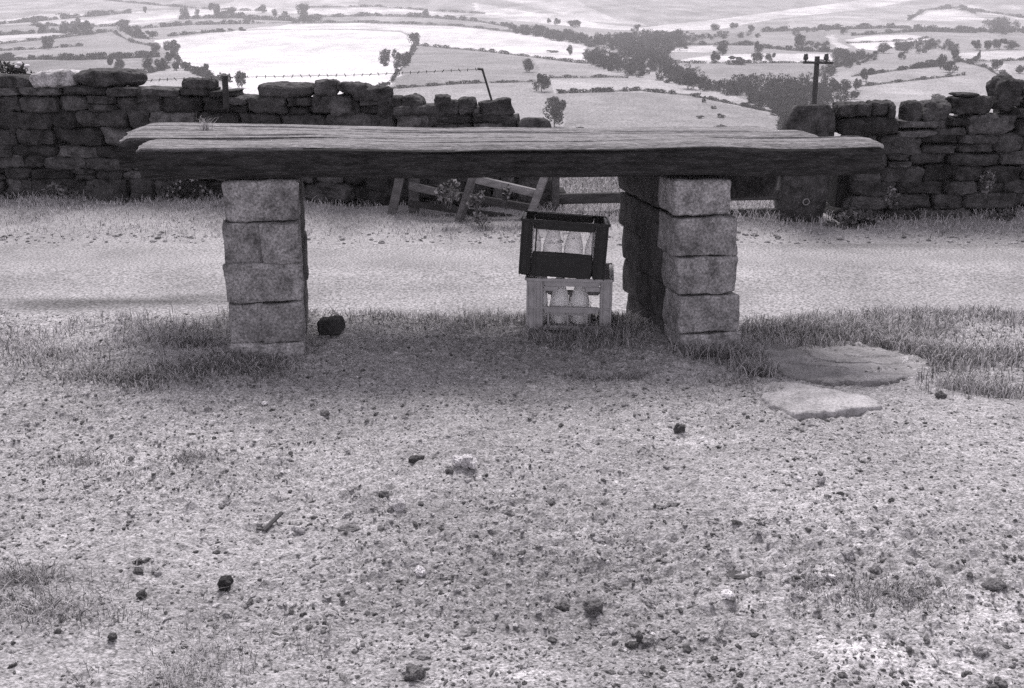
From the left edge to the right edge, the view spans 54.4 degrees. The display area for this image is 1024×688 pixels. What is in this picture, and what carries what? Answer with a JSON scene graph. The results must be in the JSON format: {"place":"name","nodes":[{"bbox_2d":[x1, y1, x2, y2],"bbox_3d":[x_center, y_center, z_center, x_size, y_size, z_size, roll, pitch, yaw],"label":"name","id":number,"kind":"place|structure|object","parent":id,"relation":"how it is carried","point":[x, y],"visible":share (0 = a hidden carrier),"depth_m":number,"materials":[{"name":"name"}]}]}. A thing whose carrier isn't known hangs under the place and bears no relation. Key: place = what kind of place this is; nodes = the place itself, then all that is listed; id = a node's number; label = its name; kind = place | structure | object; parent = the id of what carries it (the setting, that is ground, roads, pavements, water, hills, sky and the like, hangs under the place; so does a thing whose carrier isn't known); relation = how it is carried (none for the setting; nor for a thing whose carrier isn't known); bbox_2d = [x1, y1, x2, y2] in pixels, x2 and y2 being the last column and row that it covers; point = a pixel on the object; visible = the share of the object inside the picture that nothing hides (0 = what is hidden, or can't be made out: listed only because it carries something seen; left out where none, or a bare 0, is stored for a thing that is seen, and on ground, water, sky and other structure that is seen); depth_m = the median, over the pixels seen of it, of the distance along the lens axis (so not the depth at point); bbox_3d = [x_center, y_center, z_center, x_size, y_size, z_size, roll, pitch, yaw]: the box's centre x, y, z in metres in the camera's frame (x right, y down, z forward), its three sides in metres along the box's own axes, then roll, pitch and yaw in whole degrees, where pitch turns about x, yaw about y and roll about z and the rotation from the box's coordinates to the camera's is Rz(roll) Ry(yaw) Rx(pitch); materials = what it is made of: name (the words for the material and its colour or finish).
{"place":"outdoors","nodes":[
{"label":"outdoors","id":0,"kind":"place"},
{"bbox_2d":[0,181,1023,687],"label":"ground","id":1,"kind":"structure","parent":0,"point":[248,551],"depth_m":2.60,"materials":[{"name":"gravel"}]},
{"bbox_2d":[0,60,42,73],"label":"shrub","id":2,"kind":"object","parent":1,"relation":"on","point":[14,69],"visible":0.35,"depth_m":10.40,"materials":[{"name":"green plant"}]},
{"bbox_2d":[40,181,79,198],"bbox_3d":[-4.507,-1.517,9.960,0.390,0.234,0.189,0,18,0],"label":"weed","id":3,"kind":"object","parent":1,"relation":"on","point":[58,191],"visible":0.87,"depth_m":9.93,"materials":[{"name":"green plant"}]},
{"bbox_2d":[157,179,212,199],"bbox_3d":[-3.211,-1.524,9.749,0.546,0.272,0.208,0,18,0],"label":"weed","id":4,"kind":"object","parent":1,"relation":"on","point":[191,191],"visible":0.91,"depth_m":9.73,"materials":[{"name":"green plant"}]},
{"bbox_2d":[217,575,233,591],"bbox_3d":[-0.638,0.530,2.213,0.035,0.035,0.040,-4,18,-13],"label":"stone","id":5,"kind":"object","parent":1,"relation":"on","point":[225,581],"visible":0.99,"depth_m":2.20,"materials":[{"name":"stone"}]},
{"bbox_2d":[0,68,519,206],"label":"dry stone wall","id":6,"kind":"structure","parent":1,"relation":"on","point":[70,128],"depth_m":9.72,"materials":[{"name":"stone"}]},
{"bbox_2d":[222,75,229,107],"bbox_3d":[-2.725,-2.401,9.468,0.062,0.297,0.050,0,18,0],"label":"wooden stake","id":7,"kind":"object","parent":6,"relation":"attached to","point":[225,89],"visible":1,"depth_m":9.45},
{"bbox_2d":[135,68,476,82],"bbox_3d":[-1.964,-2.558,9.470,3.320,0.138,0.008,0,18,0],"label":"barbed wire","id":8,"kind":"object","parent":6,"relation":"attached to","point":[265,76],"visible":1,"depth_m":9.47,"materials":[{"name":"metal"}]},
{"bbox_2d":[262,511,282,531],"bbox_3d":[-0.596,0.441,2.474,0.012,0.027,0.071,9,20,27],"label":"twig","id":9,"kind":"object","parent":1,"relation":"on","point":[267,526],"visible":1,"depth_m":2.47,"materials":[{"name":"wood"}]},
{"bbox_2d":[317,315,345,335],"bbox_3d":[-0.712,-0.072,3.922,0.102,0.072,0.101,0,18,0],"label":"stone","id":10,"kind":"object","parent":1,"relation":"on","point":[334,325],"visible":1,"depth_m":3.88,"materials":[{"name":"stone"}]},
{"bbox_2d":[337,524,360,531],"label":"stone","id":11,"kind":"object","parent":1,"relation":"on","point":[350,527],"visible":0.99,"depth_m":2.44,"materials":[{"name":"stone"}]},
{"bbox_2d":[388,498,405,511],"bbox_3d":[-0.295,0.412,2.562,0.045,0.034,0.038,-7,19,-21],"label":"stone","id":12,"kind":"object","parent":1,"relation":"on","point":[397,505],"visible":1,"depth_m":2.55,"materials":[{"name":"stone"}]},
{"bbox_2d":[403,663,425,681],"bbox_3d":[-0.189,0.630,1.901,0.038,0.027,0.035,10,20,28],"label":"stone","id":13,"kind":"object","parent":1,"relation":"on","point":[414,672],"visible":1,"depth_m":1.90,"materials":[{"name":"stone"}]},
{"bbox_2d":[434,179,460,209],"bbox_3d":[-0.581,-1.351,8.960,0.252,0.282,0.128,0,18,0],"label":"weed","id":14,"kind":"object","parent":1,"relation":"on","point":[443,192],"visible":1,"depth_m":8.95,"materials":[{"name":"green plant"}]},
{"bbox_2d":[452,453,476,468],"bbox_3d":[-0.133,0.334,2.796,0.069,0.052,0.049,-3,18,-10],"label":"stone","id":15,"kind":"object","parent":1,"relation":"on","point":[466,460],"visible":0.99,"depth_m":2.78,"materials":[{"name":"stone"}]},
{"bbox_2d":[366,177,565,207],"bbox_3d":[-0.444,-1.414,9.779,1.976,0.554,0.353,0,18,0],"label":"rubble heap","id":16,"kind":"object","parent":1,"relation":"on","point":[379,190],"visible":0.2,"depth_m":9.62,"materials":[{"name":"stone"}]},
{"bbox_2d":[387,177,548,221],"bbox_3d":[-0.407,-1.404,9.136,1.571,0.621,0.323,3,18,9],"label":"broken fence","id":17,"kind":"object","parent":1,"relation":"on","point":[416,188],"visible":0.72,"depth_m":9.16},
{"bbox_2d":[466,189,484,212],"bbox_3d":[-0.326,-1.274,8.882,0.178,0.217,0.090,0,18,0],"label":"weed","id":18,"kind":"object","parent":1,"relation":"on","point":[476,199],"visible":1,"depth_m":8.88,"materials":[{"name":"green plant"}]},
{"bbox_2d":[470,212,492,226],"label":"weed","id":19,"kind":"object","parent":1,"relation":"on","point":[479,218],"visible":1,"depth_m":8.88,"materials":[{"name":"grey plant"}]},
{"bbox_2d":[117,123,884,358],"bbox_3d":[-0.095,-0.410,3.967,2.857,0.878,0.805,-1,18,-3],"label":"milk stand","id":20,"kind":"object","parent":1,"relation":"on","point":[681,187],"visible":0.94,"depth_m":3.60,"materials":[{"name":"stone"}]},
{"bbox_2d":[197,116,216,130],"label":"grass tuft","id":21,"kind":"object","parent":20,"relation":"on","point":[204,125],"visible":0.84,"depth_m":3.87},
{"bbox_2d":[499,184,511,208],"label":"weed","id":22,"kind":"object","parent":1,"relation":"on","point":[504,195],"visible":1,"depth_m":8.96,"materials":[{"name":"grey plant"}]},
{"bbox_2d":[0,301,1023,400],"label":"bank grass","id":23,"kind":"structure","parent":1,"relation":"on","point":[938,353],"depth_m":3.80,"materials":[{"name":"plant"}]},
{"bbox_2d":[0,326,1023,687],"bbox_3d":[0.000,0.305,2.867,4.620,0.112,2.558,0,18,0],"label":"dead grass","id":24,"kind":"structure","parent":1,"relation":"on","point":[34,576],"depth_m":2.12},
{"bbox_2d":[0,310,1023,687],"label":"soil clods","id":25,"kind":"object","parent":1,"relation":"on","point":[606,628],"visible":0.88,"depth_m":2.30,"materials":[{"name":"soil"}]},
{"bbox_2d":[517,117,551,209],"bbox_3d":[0.220,-1.680,9.605,0.341,1.013,0.344,0,18,0],"label":"gatepost","id":26,"kind":"object","parent":1,"relation":"on","point":[535,122],"visible":0.38,"depth_m":9.48,"materials":[{"name":"stone"}]},
{"bbox_2d":[525,263,613,330],"bbox_3d":[0.238,-0.199,4.076,0.350,0.213,0.302,2,18,5],"label":"milk crate","id":27,"kind":"object","parent":1,"relation":"on","point":[535,308],"visible":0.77,"depth_m":3.94,"materials":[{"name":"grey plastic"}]},
{"bbox_2d":[534,276,547,322],"bbox_3d":[0.107,-0.180,4.015,0.077,0.184,0.077,0,18,0],"label":"milk bottle","id":28,"kind":"object","parent":27,"relation":"in","point":[545,302],"visible":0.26,"depth_m":4.00,"materials":[{"name":"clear glass"}]},
{"bbox_2d":[550,277,569,323],"bbox_3d":[0.193,-0.178,4.008,0.077,0.184,0.077,0,18,0],"label":"milk bottle","id":29,"kind":"object","parent":27,"relation":"in","point":[560,297],"visible":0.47,"depth_m":3.98,"materials":[{"name":"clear glass"}]},
{"bbox_2d":[518,211,610,280],"bbox_3d":[0.209,-0.400,4.007,0.358,0.259,0.305,1,18,3],"label":"milk crate","id":30,"kind":"object","parent":27,"relation":"on","point":[560,264],"visible":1,"depth_m":3.88,"materials":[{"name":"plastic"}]},
{"bbox_2d":[570,278,589,323],"bbox_3d":[0.273,-0.176,4.002,0.077,0.184,0.077,0,18,0],"label":"milk bottle","id":31,"kind":"object","parent":27,"relation":"in","point":[579,297],"visible":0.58,"depth_m":3.98,"materials":[{"name":"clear glass"}]},
{"bbox_2d":[583,598,603,614],"bbox_3d":[0.173,0.555,2.104,0.047,0.027,0.034,-7,19,-22],"label":"stone","id":32,"kind":"object","parent":1,"relation":"on","point":[591,607],"visible":1,"depth_m":2.09,"materials":[{"name":"stone"}]},
{"bbox_2d":[641,637,654,646],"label":"stone","id":33,"kind":"object","parent":1,"relation":"on","point":[648,642],"visible":1,"depth_m":2.00,"materials":[{"name":"stone"}]},
{"bbox_2d":[552,177,778,217],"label":"wooden gate","id":34,"kind":"structure","parent":1,"relation":"on","point":[583,198],"depth_m":9.34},
{"bbox_2d":[774,104,834,221],"bbox_3d":[2.666,-1.587,9.085,0.454,1.190,0.374,0,18,0],"label":"gatepost","id":35,"kind":"object","parent":1,"relation":"on","point":[805,197],"visible":0.58,"depth_m":8.99,"materials":[{"name":"stone"}]},
{"bbox_2d":[760,382,881,420],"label":"stone slab","id":36,"kind":"structure","parent":1,"relation":"on","point":[800,401],"depth_m":3.20,"materials":[{"name":"stone"}]},
{"bbox_2d":[752,344,929,386],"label":"stone slab","id":37,"kind":"structure","parent":1,"relation":"on","point":[837,371],"depth_m":3.67,"materials":[{"name":"stone"}]},
{"bbox_2d":[840,549,854,559],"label":"stone","id":38,"kind":"object","parent":1,"relation":"on","point":[848,554],"visible":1,"depth_m":2.28,"materials":[{"name":"stone"}]},
{"bbox_2d":[822,209,881,228],"bbox_3d":[3.055,-1.095,8.936,0.559,0.241,0.241,0,18,0],"label":"weed","id":39,"kind":"object","parent":1,"relation":"on","point":[860,216],"visible":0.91,"depth_m":8.90,"materials":[{"name":"grey plant"}]},
{"bbox_2d":[824,74,1023,219],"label":"dry stone wall","id":40,"kind":"structure","parent":1,"relation":"on","point":[938,156],"depth_m":9.03,"materials":[{"name":"stone"}]},
{"bbox_2d":[884,186,899,207],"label":"weed","id":41,"kind":"object","parent":40,"relation":"attached to","point":[890,194],"visible":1,"depth_m":8.90,"materials":[{"name":"grey plant"}]},
{"bbox_2d":[979,168,995,198],"bbox_3d":[4.292,-1.450,8.984,0.157,0.275,0.098,0,18,0],"label":"weed","id":42,"kind":"object","parent":40,"relation":"attached to","point":[989,178],"visible":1,"depth_m":8.97,"materials":[{"name":"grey plant"}]},
{"bbox_2d":[972,645,989,655],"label":"stone","id":43,"kind":"object","parent":1,"relation":"on","point":[980,650],"visible":1,"depth_m":1.93,"materials":[{"name":"stone"}]},
{"bbox_2d":[981,578,1006,590],"bbox_3d":[1.046,0.523,2.158,0.056,0.023,0.031,-4,18,-12],"label":"stone","id":44,"kind":"object","parent":1,"relation":"on","point":[991,584],"visible":1,"depth_m":2.15,"materials":[{"name":"stone"}]},
{"bbox_2d":[994,676,1007,687],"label":"stone","id":45,"kind":"object","parent":1,"relation":"on","point":[1000,682],"visible":1,"depth_m":1.85,"materials":[{"name":"stone"}]},
{"bbox_2d":[987,208,1015,220],"bbox_3d":[4.469,-1.161,9.073,0.280,0.142,0.148,0,18,0],"label":"weed","id":46,"kind":"object","parent":1,"relation":"on","point":[1006,213],"visible":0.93,"depth_m":9.05,"materials":[{"name":"grey plant"}]},
{"bbox_2d":[0,0,1023,135],"bbox_3d":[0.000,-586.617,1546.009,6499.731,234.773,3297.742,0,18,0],"label":"terrain","id":47,"kind":"structure","parent":0,"point":[288,50],"depth_m":730.62,"materials":[{"name":"plant"}]},
{"bbox_2d":[0,43,83,50],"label":"hedge","id":48,"kind":"object","parent":47,"relation":"on","point":[61,46],"visible":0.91,"depth_m":698.32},
{"bbox_2d":[0,28,94,34],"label":"hedge","id":49,"kind":"object","parent":47,"relation":"on","point":[13,32],"visible":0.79,"depth_m":901.02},
{"bbox_2d":[41,36,54,48],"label":"tree","id":50,"kind":"object","parent":47,"relation":"on","point":[47,42],"visible":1,"depth_m":693.59,"materials":[{"name":"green plant"}]},
{"bbox_2d":[0,29,112,43],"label":"hedge","id":51,"kind":"object","parent":47,"relation":"on","point":[66,35],"visible":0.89,"depth_m":835.02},
{"bbox_2d":[0,8,131,23],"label":"hedge","id":52,"kind":"object","parent":47,"relation":"on","point":[67,15],"visible":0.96,"depth_m":1174.61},
{"bbox_2d":[29,20,128,26],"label":"hedge","id":53,"kind":"object","parent":47,"relation":"on","point":[34,22],"visible":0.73,"depth_m":1044.76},
{"bbox_2d":[0,50,159,60],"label":"hedge","id":54,"kind":"object","parent":47,"relation":"on","point":[8,56],"visible":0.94,"depth_m":559.08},
{"bbox_2d":[76,20,92,34],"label":"tree","id":55,"kind":"object","parent":47,"relation":"on","point":[84,26],"visible":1,"depth_m":873.42,"materials":[{"name":"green plant"}]},
{"bbox_2d":[107,57,124,67],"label":"tree","id":56,"kind":"object","parent":47,"relation":"on","point":[120,63],"visible":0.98,"depth_m":455.50,"materials":[{"name":"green plant"}]},
{"bbox_2d":[117,23,149,38],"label":"hedge","id":57,"kind":"object","parent":47,"relation":"on","point":[135,33],"visible":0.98,"depth_m":839.55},
{"bbox_2d":[141,55,154,71],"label":"tree","id":58,"kind":"object","parent":47,"relation":"on","point":[147,63],"visible":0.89,"depth_m":458.94,"materials":[{"name":"grey plant"}]},
{"bbox_2d":[137,65,170,73],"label":"hedge","id":59,"kind":"object","parent":47,"relation":"on","point":[152,69],"visible":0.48,"depth_m":455.68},
{"bbox_2d":[163,39,180,50],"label":"tree","id":60,"kind":"object","parent":47,"relation":"on","point":[172,44],"visible":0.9,"depth_m":649.38,"materials":[{"name":"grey plant"}]},
{"bbox_2d":[106,0,259,10],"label":"hedge","id":61,"kind":"object","parent":47,"relation":"on","point":[178,5],"visible":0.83,"depth_m":1372.45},
{"bbox_2d":[167,29,218,36],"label":"hedge","id":62,"kind":"object","parent":47,"relation":"on","point":[188,33],"visible":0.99,"depth_m":866.81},
{"bbox_2d":[131,19,256,28],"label":"hedge","id":63,"kind":"object","parent":47,"relation":"on","point":[178,23],"visible":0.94,"depth_m":1060.42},
{"bbox_2d":[167,48,232,81],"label":"hedge","id":64,"kind":"object","parent":47,"relation":"on","point":[197,70],"visible":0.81,"depth_m":444.80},
{"bbox_2d":[177,10,246,18],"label":"hedge","id":65,"kind":"object","parent":47,"relation":"on","point":[221,14],"visible":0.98,"depth_m":1179.48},
{"bbox_2d":[234,71,246,86],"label":"tree","id":66,"kind":"object","parent":47,"relation":"on","point":[241,79],"visible":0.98,"depth_m":377.10,"materials":[{"name":"grey plant"}]},
{"bbox_2d":[241,14,322,20],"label":"hedge","id":67,"kind":"object","parent":47,"relation":"on","point":[303,17],"visible":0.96,"depth_m":1150.50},
{"bbox_2d":[295,3,309,14],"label":"tree","id":68,"kind":"object","parent":47,"relation":"on","point":[303,8],"visible":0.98,"depth_m":1206.56,"materials":[{"name":"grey plant"}]},
{"bbox_2d":[255,20,510,31],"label":"hedge","id":69,"kind":"object","parent":47,"relation":"on","point":[378,21],"visible":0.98,"depth_m":1100.54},
{"bbox_2d":[378,48,410,68],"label":"trees","id":70,"kind":"object","parent":47,"relation":"on","point":[399,58],"visible":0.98,"depth_m":509.02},
{"bbox_2d":[308,4,484,13],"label":"hedge","id":71,"kind":"object","parent":47,"relation":"on","point":[381,5],"visible":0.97,"depth_m":1370.70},
{"bbox_2d":[389,43,417,81],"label":"hedge","id":72,"kind":"object","parent":47,"relation":"on","point":[413,48],"visible":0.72,"depth_m":498.36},
{"bbox_2d":[300,12,509,26],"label":"hedge","id":73,"kind":"object","parent":47,"relation":"on","point":[426,15],"visible":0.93,"depth_m":1204.81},
{"bbox_2d":[392,79,533,88],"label":"hedge","id":74,"kind":"object","parent":47,"relation":"on","point":[474,81],"visible":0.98,"depth_m":389.34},
{"bbox_2d":[415,42,597,63],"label":"hedge","id":75,"kind":"object","parent":47,"relation":"on","point":[506,52],"visible":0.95,"depth_m":649.38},
{"bbox_2d":[522,58,534,71],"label":"tree","id":76,"kind":"object","parent":47,"relation":"on","point":[528,64],"visible":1,"depth_m":459.39,"materials":[{"name":"grey plant"}]},
{"bbox_2d":[532,73,550,91],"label":"tree","id":77,"kind":"object","parent":47,"relation":"on","point":[544,81],"visible":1,"depth_m":361.85,"materials":[{"name":"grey plant"}]},
{"bbox_2d":[542,99,566,126],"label":"tree","id":78,"kind":"object","parent":47,"relation":"on","point":[558,107],"visible":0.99,"depth_m":266.20,"materials":[{"name":"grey plant"}]},
{"bbox_2d":[549,74,628,77],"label":"hedge","id":79,"kind":"object","parent":47,"relation":"on","point":[593,76],"visible":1,"depth_m":428.99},
{"bbox_2d":[508,22,688,46],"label":"wood","id":80,"kind":"object","parent":47,"relation":"on","point":[569,35],"visible":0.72,"depth_m":809.78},
{"bbox_2d":[582,29,704,86],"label":"wood","id":81,"kind":"object","parent":47,"relation":"on","point":[651,50],"visible":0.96,"depth_m":517.94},
{"bbox_2d":[556,86,771,111],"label":"hedge","id":82,"kind":"object","parent":47,"relation":"on","point":[656,90],"visible":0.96,"depth_m":360.03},
{"bbox_2d":[681,71,699,88],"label":"tree","id":83,"kind":"object","parent":47,"relation":"on","point":[689,78],"visible":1,"depth_m":380.59,"materials":[{"name":"grey plant"}]},
{"bbox_2d":[670,40,754,46],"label":"hedge","id":84,"kind":"object","parent":47,"relation":"on","point":[745,42],"visible":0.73,"depth_m":712.57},
{"bbox_2d":[698,75,744,95],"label":"wood","id":85,"kind":"object","parent":47,"relation":"on","point":[718,85],"visible":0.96,"depth_m":376.36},
{"bbox_2d":[683,30,760,43],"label":"wood","id":86,"kind":"object","parent":47,"relation":"on","point":[724,35],"visible":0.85,"depth_m":819.25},
{"bbox_2d":[726,56,746,64],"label":"bush","id":87,"kind":"object","parent":47,"relation":"on","point":[739,60],"visible":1,"depth_m":521.69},
{"bbox_2d":[665,59,831,64],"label":"hedge","id":88,"kind":"object","parent":47,"relation":"on","point":[716,61],"visible":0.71,"depth_m":532.75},
{"bbox_2d":[726,72,851,118],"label":"wood","id":89,"kind":"object","parent":47,"relation":"on","point":[782,97],"visible":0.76,"depth_m":348.08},
{"bbox_2d":[763,44,848,51],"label":"hedge","id":90,"kind":"object","parent":47,"relation":"on","point":[810,49],"visible":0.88,"depth_m":632.77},
{"bbox_2d":[796,40,829,48],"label":"wood","id":91,"kind":"object","parent":47,"relation":"on","point":[815,45],"visible":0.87,"depth_m":690.38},
{"bbox_2d":[803,53,833,103],"bbox_3d":[14.153,-10.574,46.913,1.414,6.004,0.452,0,18,0],"label":"telegraph pole","id":92,"kind":"object","parent":47,"relation":"on","point":[816,62],"visible":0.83,"depth_m":46.20,"materials":[{"name":"wood"}]},
{"bbox_2d":[812,48,878,79],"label":"wood","id":93,"kind":"object","parent":47,"relation":"on","point":[846,58],"visible":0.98,"depth_m":532.24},
{"bbox_2d":[851,64,923,76],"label":"hedge","id":94,"kind":"object","parent":47,"relation":"on","point":[902,67],"visible":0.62,"depth_m":461.02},
{"bbox_2d":[845,36,931,43],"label":"hedge","id":95,"kind":"object","parent":47,"relation":"on","point":[893,40],"visible":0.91,"depth_m":751.37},
{"bbox_2d":[760,22,1023,31],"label":"hedge","id":96,"kind":"object","parent":47,"relation":"on","point":[863,25],"visible":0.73,"depth_m":978.85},
{"bbox_2d":[860,72,965,85],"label":"hedge","id":97,"kind":"object","parent":47,"relation":"on","point":[921,78],"visible":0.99,"depth_m":426.40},
{"bbox_2d":[851,26,978,35],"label":"hedge","id":98,"kind":"object","parent":47,"relation":"on","point":[927,29],"visible":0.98,"depth_m":922.60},
{"bbox_2d":[893,38,959,52],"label":"wood","id":99,"kind":"object","parent":47,"relation":"on","point":[930,44],"visible":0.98,"depth_m":655.95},
{"bbox_2d":[909,56,961,68],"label":"hedge","id":100,"kind":"object","parent":47,"relation":"on","point":[930,63],"visible":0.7,"depth_m":497.22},
{"bbox_2d":[907,4,975,19],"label":"hedge","id":101,"kind":"object","parent":47,"relation":"on","point":[945,6],"visible":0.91,"depth_m":1431.27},
{"bbox_2d":[941,61,958,71],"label":"tree","id":102,"kind":"object","parent":47,"relation":"on","point":[947,66],"visible":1,"depth_m":457.63,"materials":[{"name":"grey plant"}]},
{"bbox_2d":[960,59,997,74],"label":"hedge","id":103,"kind":"object","parent":47,"relation":"on","point":[973,63],"visible":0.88,"depth_m":514.66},
{"bbox_2d":[956,4,1023,17],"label":"hedge","id":104,"kind":"object","parent":47,"relation":"on","point":[961,6],"visible":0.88,"depth_m":1380.94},
{"bbox_2d":[982,17,1023,33],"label":"wood","id":105,"kind":"object","parent":47,"relation":"on","point":[998,22],"visible":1,"depth_m":968.00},
{"bbox_2d":[0,243,1023,321],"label":"road","id":106,"kind":"structure","parent":0,"point":[773,280],"depth_m":7.26,"materials":[{"name":"asphalt"}]},
{"bbox_2d":[0,220,1023,247],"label":"road grit","id":107,"kind":"object","parent":106,"relation":"on","point":[777,237],"visible":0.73,"depth_m":8.61,"materials":[{"name":"gravel"}]},
{"bbox_2d":[0,183,1023,243],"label":"verge grass","id":108,"kind":"structure","parent":0,"point":[735,204],"depth_m":9.15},
{"bbox_2d":[559,177,773,204],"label":"field grass","id":109,"kind":"structure","parent":0,"point":[579,182],"depth_m":10.59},
{"bbox_2d":[726,571,754,579],"bbox_3d":[0.521,0.525,2.252,0.071,0.011,0.039,0,18,0],"label":"stone","id":110,"kind":"object","parent":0,"point":[732,574],"visible":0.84,"depth_m":2.25,"materials":[{"name":"stone"}]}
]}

